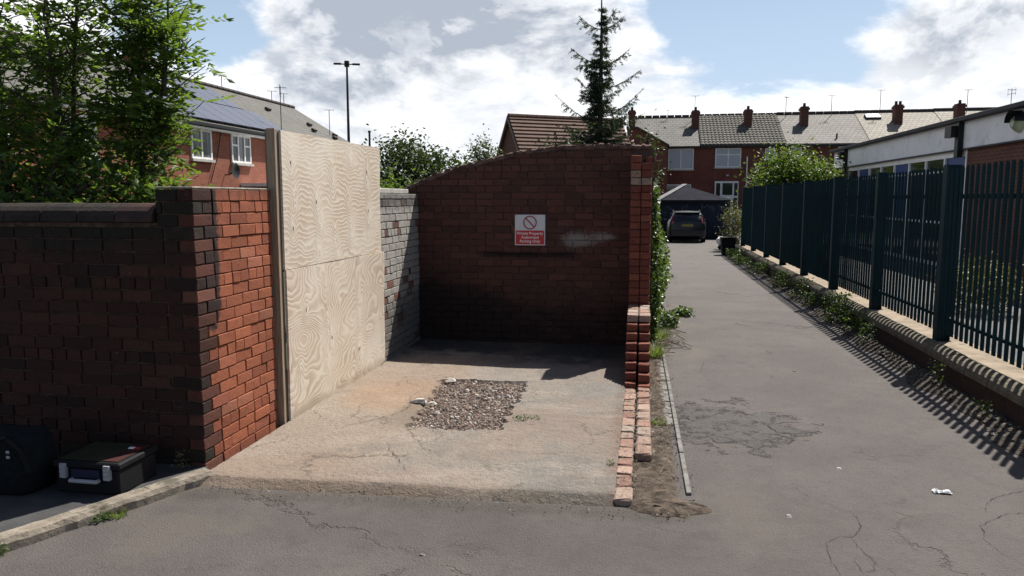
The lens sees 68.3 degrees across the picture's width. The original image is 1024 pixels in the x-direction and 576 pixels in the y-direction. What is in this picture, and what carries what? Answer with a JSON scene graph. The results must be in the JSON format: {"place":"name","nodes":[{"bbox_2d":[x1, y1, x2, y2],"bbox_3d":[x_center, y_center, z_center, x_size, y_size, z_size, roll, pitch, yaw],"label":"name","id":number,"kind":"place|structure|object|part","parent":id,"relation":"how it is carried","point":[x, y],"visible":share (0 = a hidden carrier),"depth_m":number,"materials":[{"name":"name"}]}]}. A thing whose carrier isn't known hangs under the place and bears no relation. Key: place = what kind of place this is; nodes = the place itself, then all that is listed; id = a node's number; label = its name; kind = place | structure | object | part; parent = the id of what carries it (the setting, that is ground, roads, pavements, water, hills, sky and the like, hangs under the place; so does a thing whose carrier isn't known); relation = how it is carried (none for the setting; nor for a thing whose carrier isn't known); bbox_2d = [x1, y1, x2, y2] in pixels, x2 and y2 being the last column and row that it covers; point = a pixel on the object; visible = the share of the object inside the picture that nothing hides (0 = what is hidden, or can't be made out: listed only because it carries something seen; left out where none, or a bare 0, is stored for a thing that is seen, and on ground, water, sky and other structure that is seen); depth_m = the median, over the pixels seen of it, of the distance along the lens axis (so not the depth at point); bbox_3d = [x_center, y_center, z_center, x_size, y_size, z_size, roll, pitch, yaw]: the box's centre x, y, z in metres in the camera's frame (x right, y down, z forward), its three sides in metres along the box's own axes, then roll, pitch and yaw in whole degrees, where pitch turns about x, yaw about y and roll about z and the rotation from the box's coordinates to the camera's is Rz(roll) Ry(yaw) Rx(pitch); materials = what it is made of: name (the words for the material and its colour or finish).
{"place":"outdoors","nodes":[
{"label":"outdoors","id":0,"kind":"place"},
{"bbox_2d":[0,29,135,202],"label":"terraced house","id":1,"kind":"structure","parent":0,"point":[8,73],"depth_m":20.52,"materials":[{"name":"brick"}]},
{"bbox_2d":[65,113,99,159],"bbox_3d":[-11.604,-4.067,20.234,0.126,1.190,1.520,1,7,10],"label":"window","id":2,"kind":"structure","parent":1,"relation":"in","point":[76,113],"depth_m":20.61,"materials":[{"name":"white paint"}]},
{"bbox_2d":[0,457,207,532],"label":"pavement","id":3,"kind":"structure","parent":0,"point":[51,500],"depth_m":4.25,"materials":[{"name":"grey concrete"}]},
{"bbox_2d":[0,423,57,494],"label":"tool bag","id":4,"kind":"object","parent":3,"relation":"on","point":[28,454],"visible":1,"depth_m":4.34,"materials":[{"name":"fabric"}]},
{"bbox_2d":[53,441,157,494],"bbox_3d":[-2.418,1.069,4.494,0.430,0.203,0.396,1,7,10],"label":"toolbox","id":5,"kind":"object","parent":3,"relation":"on","point":[107,468],"visible":1,"depth_m":4.37,"materials":[{"name":"black plastic"}]},
{"bbox_2d":[170,450,189,467],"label":"weed tuft","id":6,"kind":"object","parent":3,"relation":"on","point":[183,465],"visible":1,"depth_m":4.74,"materials":[{"name":"green plant"}]},
{"bbox_2d":[55,39,283,190],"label":"terraced house","id":7,"kind":"structure","parent":0,"point":[230,134],"depth_m":27.59,"materials":[{"name":"brick"}]},
{"bbox_2d":[190,128,215,162],"bbox_3d":[-10.617,-4.886,25.903,0.126,1.100,1.340,1,7,10],"label":"window","id":8,"kind":"structure","parent":7,"relation":"in","point":[205,135],"depth_m":25.96,"materials":[{"name":"white paint"}]},
{"bbox_2d":[225,163,239,177],"bbox_3d":[-10.211,-4.245,27.380,0.440,0.546,0.560,1,7,10],"label":"satellite dish","id":9,"kind":"object","parent":7,"relation":"attached to","point":[235,172],"visible":1,"depth_m":27.41,"materials":[{"name":"black metal"}]},
{"bbox_2d":[230,134,253,165],"bbox_3d":[-10.173,-5.179,28.458,0.126,1.120,1.500,1,7,10],"label":"window","id":10,"kind":"structure","parent":7,"relation":"in","point":[240,145],"depth_m":28.43,"materials":[{"name":"white paint"}]},
{"bbox_2d":[274,84,285,129],"bbox_3d":[-9.589,-7.197,31.378,0.464,2.400,0.455,5,8,34],"label":"tv aerial","id":11,"kind":"object","parent":7,"relation":"attached to","point":[279,87],"visible":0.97,"depth_m":31.29,"materials":[{"name":"grey metal"}]},
{"bbox_2d":[368,131,370,145],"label":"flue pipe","id":12,"kind":"object","parent":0,"point":[369,136],"visible":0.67,"depth_m":61.83,"materials":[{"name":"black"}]},
{"bbox_2d":[201,339,625,506],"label":"bay floor","id":13,"kind":"structure","parent":0,"point":[355,437],"depth_m":5.42,"materials":[{"name":"concrete"}]},
{"bbox_2d":[264,128,384,425],"bbox_3d":[-1.581,-0.182,6.707,0.138,2.242,2.157,1,7,11],"label":"plywood hoarding","id":14,"kind":"object","parent":13,"relation":"on","point":[324,207],"visible":0.99,"depth_m":6.35,"materials":[{"name":"beige wood"}]},
{"bbox_2d":[408,398,426,402],"bbox_3d":[-0.798,0.943,6.350,0.158,0.030,0.081,1,7,10],"label":"stone fragment","id":15,"kind":"object","parent":13,"relation":"on","point":[419,400],"visible":1,"depth_m":6.32,"materials":[{"name":"white stone"}]},
{"bbox_2d":[196,350,696,522],"bbox_3d":[-0.019,0.934,6.691,2.948,0.045,5.100,1,7,10],"label":"grit","id":16,"kind":"object","parent":13,"relation":"on","point":[556,503],"visible":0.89,"depth_m":4.52,"materials":[{"name":"grey gravel"}]},
{"bbox_2d":[408,380,525,430],"bbox_3d":[-0.356,0.978,6.390,0.989,0.036,1.635,0,7,3],"label":"rubble","id":17,"kind":"object","parent":13,"relation":"on","point":[481,420],"visible":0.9,"depth_m":6.29,"materials":[{"name":"gravel"}]},
{"bbox_2d":[445,378,455,381],"bbox_3d":[-0.580,0.858,7.083,0.110,0.028,0.104,1,7,10],"label":"stone fragment","id":18,"kind":"object","parent":17,"relation":"on","point":[450,380],"visible":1,"depth_m":7.06,"materials":[{"name":"white stone"}]},
{"bbox_2d":[513,414,529,420],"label":"weed tuft","id":19,"kind":"object","parent":13,"relation":"on","point":[520,416],"visible":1,"depth_m":5.86,"materials":[{"name":"green plant"}]},
{"bbox_2d":[279,229,740,426],"bbox_3d":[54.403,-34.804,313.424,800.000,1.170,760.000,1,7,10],"label":"ground","id":20,"kind":"structure","parent":0,"point":[285,311],"depth_m":11.92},
{"bbox_2d":[0,124,214,202],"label":"shrub","id":21,"kind":"object","parent":20,"relation":"on","point":[50,187],"visible":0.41,"depth_m":6.01,"materials":[{"name":"green plant"}]},
{"bbox_2d":[0,0,236,202],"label":"ash tree","id":22,"kind":"object","parent":20,"relation":"on","point":[168,32],"visible":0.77,"depth_m":6.34,"materials":[{"name":"green plant"}]},
{"bbox_2d":[0,186,278,469],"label":"garden wall","id":23,"kind":"structure","parent":20,"relation":"on","point":[146,323],"depth_m":4.85,"materials":[{"name":"brick"}]},
{"bbox_2d":[200,81,349,142],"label":"terraced house","id":24,"kind":"structure","parent":20,"relation":"on","point":[292,118],"depth_m":35.51,"materials":[{"name":"tile"}]},
{"bbox_2d":[333,61,359,141],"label":"light mast","id":25,"kind":"object","parent":20,"relation":"on","point":[346,64],"visible":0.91,"depth_m":61.70,"materials":[{"name":"black metal"}]},
{"bbox_2d":[366,193,419,363],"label":"whitewashed wall","id":26,"kind":"structure","parent":20,"relation":"on","point":[399,215],"depth_m":8.39,"materials":[{"name":"white brick"}]},
{"bbox_2d":[380,188,407,193],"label":"concrete slab","id":27,"kind":"structure","parent":26,"relation":"on","point":[391,191],"depth_m":8.23,"materials":[{"name":"grey concrete"}]},
{"bbox_2d":[361,123,450,188],"bbox_3d":[-3.074,-2.601,21.247,3.044,3.863,3.211,1,7,10],"label":"tree","id":28,"kind":"object","parent":20,"relation":"on","point":[392,152],"visible":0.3,"depth_m":20.62,"materials":[{"name":"green plant"}]},
{"bbox_2d":[380,157,443,188],"bbox_3d":[-1.726,-0.624,10.630,2.493,2.439,2.089,1,7,10],"label":"tree","id":29,"kind":"object","parent":20,"relation":"on","point":[385,185],"visible":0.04,"depth_m":10.57,"materials":[{"name":"green plant"}]},
{"bbox_2d":[385,139,480,188],"bbox_3d":[-2.104,-2.291,20.564,3.236,3.409,2.769,1,7,10],"label":"tree","id":30,"kind":"object","parent":20,"relation":"on","point":[431,169],"visible":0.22,"depth_m":20.09,"materials":[{"name":"green plant"}]},
{"bbox_2d":[460,123,517,162],"bbox_3d":[-0.859,-3.467,26.257,2.186,4.402,2.102,1,7,10],"label":"tree","id":31,"kind":"object","parent":20,"relation":"on","point":[484,154],"visible":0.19,"depth_m":26.08,"materials":[{"name":"green plant"}]},
{"bbox_2d":[405,143,653,345],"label":"back wall","id":32,"kind":"structure","parent":20,"relation":"on","point":[483,277],"depth_m":8.85,"materials":[{"name":"brick"}]},
{"bbox_2d":[515,215,544,244],"bbox_3d":[0.211,-0.676,8.811,0.357,0.357,0.018,1,7,10],"label":"parking sign","id":33,"kind":"object","parent":32,"relation":"attached to","point":[529,229],"visible":1,"depth_m":8.80,"materials":[{"name":"grey"}]},
{"bbox_2d":[535,118,595,147],"bbox_3d":[0.911,-1.321,13.175,1.430,3.222,1.335,-1,7,-12],"label":"conifer shrub","id":34,"kind":"object","parent":20,"relation":"on","point":[564,142],"visible":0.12,"depth_m":12.90,"materials":[{"name":"green plant"}]},
{"bbox_2d":[554,0,644,144],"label":"spruce tree","id":35,"kind":"object","parent":20,"relation":"on","point":[599,85],"visible":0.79,"depth_m":13.53,"materials":[{"name":"green plant"}]},
{"bbox_2d":[613,155,654,505],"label":"broken side wall","id":36,"kind":"structure","parent":20,"relation":"on","point":[637,353],"depth_m":7.25,"materials":[{"name":"brick"}]},
{"bbox_2d":[626,126,668,195],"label":"brick outbuilding","id":37,"kind":"structure","parent":20,"relation":"on","point":[634,131],"depth_m":41.71,"materials":[{"name":"brown tile"}]},
{"bbox_2d":[631,108,672,190],"bbox_3d":[1.738,-0.776,9.709,0.683,2.955,0.770,-2,7,-20],"label":"shrub","id":38,"kind":"object","parent":20,"relation":"on","point":[647,138],"visible":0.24,"depth_m":9.54,"materials":[{"name":"green plant"}]},
{"bbox_2d":[714,197,741,245],"bbox_3d":[7.462,-2.108,25.347,1.318,1.896,1.884,1,7,10],"label":"dry hedge","id":39,"kind":"object","parent":20,"relation":"on","point":[733,213],"visible":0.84,"depth_m":25.17,"materials":[{"name":"green plant"}]},
{"bbox_2d":[734,132,852,227],"bbox_3d":[10.163,-3.442,26.963,4.316,4.189,3.529,1,7,10],"label":"tree","id":40,"kind":"object","parent":20,"relation":"on","point":[796,167],"visible":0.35,"depth_m":26.39,"materials":[{"name":"green plant"}]},
{"bbox_2d":[0,239,1023,575],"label":"road","id":41,"kind":"structure","parent":0,"point":[766,451],"depth_m":4.29,"materials":[{"name":"grey asphalt"}]},
{"bbox_2d":[0,543,8,555],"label":"weed tuft","id":42,"kind":"object","parent":41,"relation":"on","point":[6,550],"visible":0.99,"depth_m":3.73,"materials":[{"name":"green plant"}]},
{"bbox_2d":[92,509,113,522],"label":"weed tuft","id":43,"kind":"object","parent":41,"relation":"on","point":[99,516],"visible":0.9,"depth_m":4.11,"materials":[{"name":"green plant"}]},
{"bbox_2d":[0,468,211,553],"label":"kerb","id":44,"kind":"structure","parent":41,"relation":"on","point":[39,531],"depth_m":4.14,"materials":[{"name":"concrete"}]},
{"bbox_2d":[104,508,129,518],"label":"weed tuft","id":45,"kind":"object","parent":41,"relation":"on","point":[121,512],"visible":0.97,"depth_m":4.17,"materials":[{"name":"green plant"}]},
{"bbox_2d":[632,345,677,505],"bbox_3d":[1.220,0.955,6.625,0.265,0.030,4.840,1,7,10],"label":"soil strip","id":46,"kind":"object","parent":41,"relation":"on","point":[646,472],"visible":0.42,"depth_m":4.94,"materials":[{"name":"brown soil"}]},
{"bbox_2d":[651,417,667,425],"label":"weed tuft","id":47,"kind":"object","parent":46,"relation":"on","point":[656,419],"visible":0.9,"depth_m":5.85,"materials":[{"name":"green plant"}]},
{"bbox_2d":[650,340,673,358],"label":"weed tuft","id":48,"kind":"object","parent":46,"relation":"on","point":[656,351],"visible":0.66,"depth_m":8.24,"materials":[{"name":"green plant"}]},
{"bbox_2d":[648,342,679,483],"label":"dead grass","id":49,"kind":"structure","parent":46,"relation":"on","point":[665,382],"depth_m":6.01,"materials":[{"name":"brown plant"}]},
{"bbox_2d":[650,322,678,343],"bbox_3d":[1.743,0.537,9.149,0.692,0.257,0.680,1,7,10],"label":"weed tuft","id":50,"kind":"object","parent":41,"relation":"on","point":[659,337],"visible":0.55,"depth_m":9.11,"materials":[{"name":"green plant"}]},
{"bbox_2d":[658,308,679,328],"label":"weed tuft","id":51,"kind":"object","parent":41,"relation":"on","point":[669,317],"visible":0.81,"depth_m":10.25,"materials":[{"name":"green plant"}]},
{"bbox_2d":[627,497,711,517],"bbox_3d":[0.887,1.233,4.303,0.496,0.033,0.284,1,7,10],"label":"soil spill","id":52,"kind":"object","parent":41,"relation":"on","point":[677,507],"visible":0.97,"depth_m":4.25,"materials":[{"name":"brown soil"}]},
{"bbox_2d":[655,328,691,352],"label":"dried branches","id":53,"kind":"object","parent":41,"relation":"on","point":[670,341],"visible":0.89,"depth_m":8.94,"materials":[{"name":"brown plant"}]},
{"bbox_2d":[657,345,691,495],"bbox_3d":[1.393,0.950,6.851,0.113,0.040,4.824,1,7,9],"label":"path edging","id":54,"kind":"object","parent":41,"relation":"on","point":[681,453],"visible":0.69,"depth_m":6.13,"materials":[{"name":"grey concrete"}]},
{"bbox_2d":[670,305,695,316],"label":"weed tuft","id":55,"kind":"object","parent":41,"relation":"on","point":[680,310],"visible":0.89,"depth_m":11.27,"materials":[{"name":"green plant"}]},
{"bbox_2d":[664,210,705,241],"bbox_3d":[7.241,-2.626,31.591,1.740,1.271,3.600,1,7,10],"label":"parked car","id":56,"kind":"object","parent":41,"relation":"on","point":[686,224],"visible":1,"depth_m":29.92,"materials":[{"name":"black paint"}]},
{"bbox_3d":[6.969,-2.831,29.976,1.000,0.260,0.245,1,7,10],"label":"rear window","id":57,"kind":"part","parent":56,"relation":"part of","materials":[{"name":"black glass"}]},
{"bbox_2d":[719,237,736,254],"bbox_3d":[6.718,-1.309,23.509,0.490,0.560,0.480,1,7,10],"label":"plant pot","id":58,"kind":"object","parent":41,"relation":"on","point":[729,243],"visible":0.89,"depth_m":23.32,"materials":[{"name":"black plastic"}]},
{"bbox_2d":[725,248,745,259],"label":"weed tuft","id":59,"kind":"object","parent":41,"relation":"on","point":[732,252],"visible":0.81,"depth_m":21.80,"materials":[{"name":"green plant"}]},
{"bbox_2d":[732,255,753,264],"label":"weed tuft","id":60,"kind":"object","parent":41,"relation":"on","point":[741,259],"visible":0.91,"depth_m":20.02,"materials":[{"name":"green plant"}]},
{"bbox_2d":[747,260,770,273],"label":"weed tuft","id":61,"kind":"object","parent":41,"relation":"on","point":[759,264],"visible":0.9,"depth_m":17.67,"materials":[{"name":"green plant"}]},
{"bbox_2d":[725,254,1023,456],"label":"gutter soil","id":62,"kind":"structure","parent":41,"relation":"on","point":[1005,442],"depth_m":7.13,"materials":[{"name":"brown soil"}]},
{"bbox_2d":[771,269,789,286],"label":"weed tuft","id":63,"kind":"object","parent":62,"relation":"on","point":[784,281],"visible":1,"depth_m":14.94,"materials":[{"name":"green plant"}]},
{"bbox_2d":[789,278,813,298],"bbox_3d":[5.099,0.007,13.329,0.431,0.406,0.419,1,7,10],"label":"weed tuft","id":64,"kind":"object","parent":62,"relation":"on","point":[802,288],"visible":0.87,"depth_m":13.28,"materials":[{"name":"green plant"}]},
{"bbox_2d":[801,291,822,305],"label":"weed tuft","id":65,"kind":"object","parent":62,"relation":"on","point":[811,300],"visible":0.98,"depth_m":12.34,"materials":[{"name":"green plant"}]},
{"bbox_2d":[819,290,855,323],"bbox_3d":[4.603,0.264,10.671,0.495,0.484,0.462,1,7,10],"label":"weed tuft","id":66,"kind":"object","parent":62,"relation":"on","point":[839,296],"visible":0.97,"depth_m":10.66,"materials":[{"name":"green plant"}]},
{"bbox_2d":[842,309,877,332],"bbox_3d":[4.569,0.438,9.891,0.445,0.323,0.433,1,7,10],"label":"weed tuft","id":67,"kind":"object","parent":62,"relation":"on","point":[856,321],"visible":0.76,"depth_m":9.91,"materials":[{"name":"green plant"}]},
{"bbox_2d":[857,320,876,342],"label":"weed tuft","id":68,"kind":"object","parent":62,"relation":"on","point":[866,331],"visible":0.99,"depth_m":9.13,"materials":[{"name":"green plant"}]},
{"bbox_2d":[733,255,1023,453],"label":"gutter debris","id":69,"kind":"object","parent":62,"relation":"on","point":[948,398],"visible":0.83,"depth_m":7.17,"materials":[{"name":"plant"}]},
{"bbox_2d":[927,358,946,382],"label":"weed tuft","id":70,"kind":"object","parent":62,"relation":"on","point":[938,365],"visible":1,"depth_m":7.15,"materials":[{"name":"green plant"}]},
{"bbox_2d":[973,397,992,415],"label":"weed tuft","id":71,"kind":"object","parent":62,"relation":"on","point":[986,407],"visible":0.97,"depth_m":6.10,"materials":[{"name":"green plant"}]},
{"bbox_2d":[734,245,1023,427],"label":"retaining wall","id":72,"kind":"structure","parent":41,"relation":"on","point":[1004,394],"depth_m":7.51,"materials":[{"name":"grey concrete"}]},
{"bbox_2d":[741,245,1023,383],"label":"concrete strip","id":73,"kind":"object","parent":72,"relation":"on","point":[1001,366],"visible":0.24,"depth_m":8.47,"materials":[{"name":"beige concrete"}]},
{"bbox_2d":[740,159,1023,369],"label":"palisade fence","id":74,"kind":"object","parent":73,"relation":"on","point":[784,223],"visible":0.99,"depth_m":8.90,"materials":[{"name":"metal"}]},
{"bbox_2d":[931,488,952,493],"bbox_3d":[2.571,1.213,4.522,0.108,0.014,0.068,1,7,10],"label":"paper scrap","id":75,"kind":"object","parent":41,"relation":"on","point":[934,490],"visible":1,"depth_m":4.51,"materials":[{"name":"white paper"}]},
{"bbox_2d":[0,0,1023,187],"label":"sky","id":76,"kind":"structure","parent":0,"point":[447,68],"materials":[{"name":"blue"}]},
{"bbox_2d":[496,113,630,155],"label":"brick house","id":77,"kind":"structure","parent":0,"point":[521,132],"depth_m":29.99,"materials":[{"name":"brown tile"}]},
{"bbox_2d":[628,107,699,191],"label":"terraced house","id":78,"kind":"structure","parent":0,"point":[680,133],"depth_m":43.75,"materials":[{"name":"tile"}]},
{"bbox_2d":[667,184,690,191],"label":"window","id":79,"kind":"structure","parent":78,"relation":"in","point":[669,186],"depth_m":43.63,"materials":[{"name":"white paint"}]},
{"bbox_2d":[667,149,693,170],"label":"window","id":80,"kind":"structure","parent":78,"relation":"in","point":[681,159],"depth_m":43.39,"materials":[{"name":"white paint"}]},
{"bbox_2d":[658,184,733,238],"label":"garage","id":81,"kind":"structure","parent":0,"point":[682,197],"depth_m":32.95,"materials":[{"name":"paint"}]},
{"bbox_2d":[698,106,786,227],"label":"terraced house","id":82,"kind":"structure","parent":0,"point":[730,143],"depth_m":43.15,"materials":[{"name":"brick"}]},
{"bbox_2d":[714,181,738,222],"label":"door","id":83,"kind":"structure","parent":82,"relation":"in","point":[725,189],"depth_m":43.10,"materials":[{"name":"white paint"}]},
{"bbox_2d":[714,148,741,168],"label":"window","id":84,"kind":"structure","parent":82,"relation":"in","point":[725,158],"depth_m":42.94,"materials":[{"name":"white paint"}]},
{"bbox_2d":[764,148,774,160],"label":"window","id":85,"kind":"structure","parent":82,"relation":"in","point":[767,150],"depth_m":42.54,"materials":[{"name":"white paint"}]},
{"bbox_2d":[777,103,868,182],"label":"terraced house","id":86,"kind":"structure","parent":0,"point":[804,125],"depth_m":43.24,"materials":[{"name":"tile"}]},
{"bbox_2d":[739,238,1023,364],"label":"yard","id":87,"kind":"structure","parent":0,"point":[955,307],"depth_m":11.36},
{"bbox_2d":[926,248,1022,316],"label":"round shrub","id":88,"kind":"object","parent":87,"relation":"on","point":[983,285],"visible":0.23,"depth_m":11.05,"materials":[{"name":"green plant"}]},
{"bbox_2d":[854,101,940,139],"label":"terraced house","id":89,"kind":"structure","parent":0,"point":[894,119],"depth_m":43.26,"materials":[{"name":"tile"}]},
{"bbox_2d":[829,100,1023,285],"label":"school building","id":90,"kind":"structure","parent":0,"point":[986,137],"depth_m":18.15,"materials":[{"name":"brick"}]},
{"bbox_2d":[1004,110,1023,132],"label":"wall lamp","id":91,"kind":"object","parent":90,"relation":"attached to","point":[1014,119],"visible":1,"depth_m":14.72,"materials":[{"name":"black glass"}]},
{"bbox_2d":[933,100,995,121],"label":"terraced house","id":92,"kind":"structure","parent":0,"point":[959,108],"depth_m":43.45,"materials":[{"name":"tile"}]},
{"bbox_3d":[2.185,-0.644,12.808,0.235,1.760,8.040,1,7,10],"label":"alley wall","id":93,"kind":"object","parent":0,"visible":0},
{"bbox_2d":[650,179,672,340],"bbox_3d":[2.379,-0.788,12.920,0.675,2.022,8.402,1,7,11],"label":"ivy","id":94,"kind":"object","parent":93,"relation":"attached to","point":[660,263],"visible":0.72,"depth_m":9.02,"materials":[{"name":"green plant"}]}
]}

